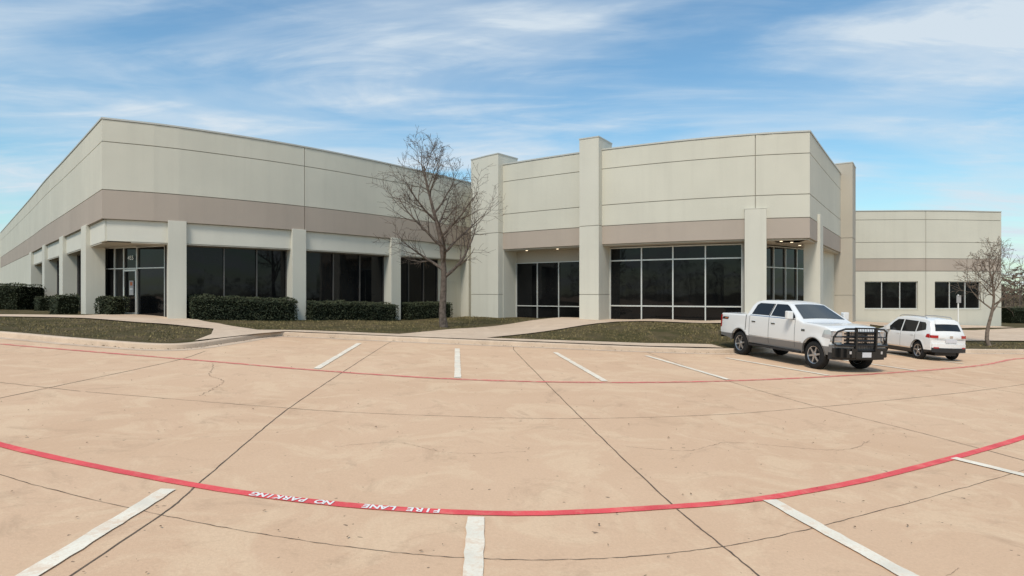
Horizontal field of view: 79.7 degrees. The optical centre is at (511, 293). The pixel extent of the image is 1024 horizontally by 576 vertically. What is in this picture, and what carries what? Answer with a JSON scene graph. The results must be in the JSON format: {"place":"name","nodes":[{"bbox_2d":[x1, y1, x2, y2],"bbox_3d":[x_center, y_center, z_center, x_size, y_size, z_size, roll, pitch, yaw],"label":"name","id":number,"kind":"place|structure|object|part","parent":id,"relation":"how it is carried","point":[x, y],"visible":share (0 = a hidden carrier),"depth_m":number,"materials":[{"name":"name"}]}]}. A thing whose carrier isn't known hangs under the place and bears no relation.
{"place":"outdoors","nodes":[
{"label":"outdoors","id":0,"kind":"place"},
{"bbox_2d":[0,314,280,339],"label":"sidewalk","id":1,"kind":"structure","parent":0,"point":[220,330],"depth_m":24.02,"materials":[{"name":"concrete"}]},
{"bbox_2d":[0,337,1023,575],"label":"parking lot","id":2,"kind":"structure","parent":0,"point":[577,462],"depth_m":7.32,"materials":[{"name":"concrete"}]},
{"bbox_2d":[28,335,962,571],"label":"fallen leaves","id":3,"kind":"object","parent":2,"relation":"on","point":[474,455],"visible":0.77,"depth_m":8.61,"materials":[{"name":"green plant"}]},
{"bbox_2d":[0,342,1023,575],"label":"pavement markings","id":4,"kind":"object","parent":2,"relation":"on","point":[473,565],"visible":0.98,"depth_m":5.80,"materials":[{"name":"red paint"}]},
{"bbox_2d":[0,331,1023,353],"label":"kerb","id":5,"kind":"structure","parent":2,"relation":"on","point":[63,340],"depth_m":20.39,"materials":[{"name":"concrete"}]},
{"bbox_2d":[719,300,887,368],"bbox_3d":[8.838,1.140,19.156,2.208,1.886,5.442,2,1,-16],"label":"pickup truck","id":6,"kind":"object","parent":2,"relation":"on","point":[819,335],"visible":1,"depth_m":17.98,"materials":[{"name":"white metal"}]},
{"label":"windows","id":7,"kind":"part","parent":6,"relation":"part of","materials":[{"name":"grey glass"}]},
{"bbox_2d":[880,314,965,359],"bbox_3d":[14.480,1.486,21.949,1.672,1.495,3.101,2,1,-6],"label":"suv car","id":8,"kind":"object","parent":2,"relation":"on","point":[918,337],"visible":0.86,"depth_m":20.85,"materials":[{"name":"white metal"}]},
{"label":"windows","id":9,"kind":"part","parent":8,"relation":"part of","materials":[{"name":"black glass"}]},
{"bbox_2d":[0,310,1023,348],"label":"lawn","id":10,"kind":"structure","parent":0,"point":[661,335],"depth_m":23.07,"materials":[{"name":"green plant"}]},
{"bbox_2d":[0,282,45,309],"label":"hedge","id":11,"kind":"object","parent":10,"relation":"on","point":[15,296],"visible":0.98,"depth_m":36.28,"materials":[{"name":"green plant"}]},
{"bbox_2d":[33,295,51,310],"bbox_3d":[-26.183,0.557,34.547,1.173,1.014,2.112,0,0,-42],"label":"shrub","id":12,"kind":"object","parent":10,"relation":"on","point":[41,304],"visible":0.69,"depth_m":33.83,"materials":[{"name":"green plant"}]},
{"bbox_2d":[48,293,80,313],"bbox_3d":[-21.482,0.509,29.507,1.162,1.136,3.146,0,0,-44],"label":"shrub","id":13,"kind":"object","parent":10,"relation":"on","point":[63,304],"visible":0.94,"depth_m":28.57,"materials":[{"name":"green plant"}]},
{"bbox_2d":[94,295,130,314],"bbox_3d":[-17.638,0.520,27.095,1.124,0.937,1.121,0,0,23],"label":"shrub","id":14,"kind":"object","parent":10,"relation":"on","point":[110,305],"visible":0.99,"depth_m":26.86,"materials":[{"name":"green plant"}]},
{"bbox_2d":[187,293,298,320],"bbox_3d":[-12.192,0.644,27.977,4.690,1.343,1.399,0,0,-40],"label":"hedge","id":15,"kind":"object","parent":10,"relation":"on","point":[212,307],"visible":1,"depth_m":27.46,"materials":[{"name":"green plant"}]},
{"bbox_2d":[305,300,398,320],"bbox_3d":[-8.283,0.883,31.892,1.417,1.272,5.506,0,0,40],"label":"hedge","id":16,"kind":"object","parent":10,"relation":"on","point":[342,310],"visible":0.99,"depth_m":31.30,"materials":[{"name":"green plant"}]},
{"bbox_2d":[401,301,452,319],"bbox_3d":[-5.074,0.961,36.089,1.294,1.134,3.912,0,0,35],"label":"hedge","id":17,"kind":"object","parent":10,"relation":"on","point":[415,310],"visible":0.83,"depth_m":35.32,"materials":[{"name":"green plant"}]},
{"bbox_2d":[368,126,505,327],"bbox_3d":[-3.079,-2.713,25.529,5.828,8.561,6.281,0,0,0],"label":"bare tree","id":18,"kind":"object","parent":10,"relation":"on","point":[441,239],"visible":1,"depth_m":25.45,"materials":[{"name":"brown plant"}]},
{"bbox_2d":[29,137,855,321],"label":"columns","id":19,"kind":"structure","parent":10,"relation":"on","point":[488,285],"depth_m":30.66,"materials":[{"name":"paint"}]},
{"bbox_2d":[956,295,960,322],"bbox_3d":[24.200,1.185,33.288,0.240,2.300,0.095,0,0,0],"label":"parking sign","id":20,"kind":"object","parent":10,"relation":"on","point":[958,299],"visible":0.78,"depth_m":33.26,"materials":[{"name":"white metal"}]},
{"bbox_2d":[950,236,1023,345],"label":"bare tree","id":21,"kind":"object","parent":10,"relation":"on","point":[993,294],"visible":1,"depth_m":26.27,"materials":[{"name":"brown plant"}]},
{"bbox_2d":[1001,306,1023,323],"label":"hedge","id":22,"kind":"object","parent":10,"relation":"on","point":[1007,316],"visible":0.69,"depth_m":49.99,"materials":[{"name":"green plant"}]},
{"bbox_2d":[0,0,1023,293],"label":"sky","id":23,"kind":"structure","parent":0,"point":[925,98],"materials":[{"name":"blue"}]},
{"bbox_2d":[274,317,1006,347],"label":"sidewalk","id":24,"kind":"structure","parent":0,"point":[538,325],"depth_m":23.94,"materials":[{"name":"concrete"}]},
{"bbox_2d":[962,328,1023,340],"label":"driveway","id":25,"kind":"structure","parent":0,"point":[1012,334],"depth_m":34.05,"materials":[{"name":"concrete"}]},
{"bbox_3d":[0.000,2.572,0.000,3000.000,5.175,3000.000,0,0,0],"label":"ground","id":26,"kind":"structure","parent":0,"visible":0},
{"bbox_2d":[0,219,1000,325],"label":"walls","id":27,"kind":"structure","parent":26,"relation":"on","point":[105,230],"depth_m":35.15,"materials":[{"name":"paint"}]},
{"bbox_2d":[34,239,838,265],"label":"soffits","id":28,"kind":"object","parent":27,"relation":"attached to","point":[785,242],"visible":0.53,"depth_m":29.18,"materials":[{"name":"beige paint"}]},
{"bbox_2d":[0,119,1000,271],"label":"walls","id":29,"kind":"structure","parent":27,"relation":"on","point":[701,190],"depth_m":29.40,"materials":[{"name":"beige paint"}]},
{"bbox_2d":[0,117,1001,232],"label":"parapet coping","id":30,"kind":"object","parent":29,"relation":"on","point":[175,126],"visible":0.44,"depth_m":29.80,"materials":[{"name":"silver metal"}]},
{"bbox_2d":[57,243,979,320],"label":"window frames","id":31,"kind":"structure","parent":27,"relation":"attached to","point":[451,295],"depth_m":30.37,"materials":[{"name":"grey metal"}]},
{"bbox_2d":[79,245,977,320],"bbox_3d":[-0.996,-0.325,36.364,68.237,4.050,19.257,0,0,0],"label":"window glass","id":32,"kind":"object","parent":31,"relation":"in","point":[205,274],"visible":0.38,"depth_m":30.39,"materials":[{"name":"black glass"}]},
{"bbox_2d":[1001,265,1023,307],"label":"distant tree line","id":33,"kind":"object","parent":26,"relation":"on","point":[1018,302],"visible":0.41,"depth_m":70.89,"materials":[{"name":"green plant"}]}
]}

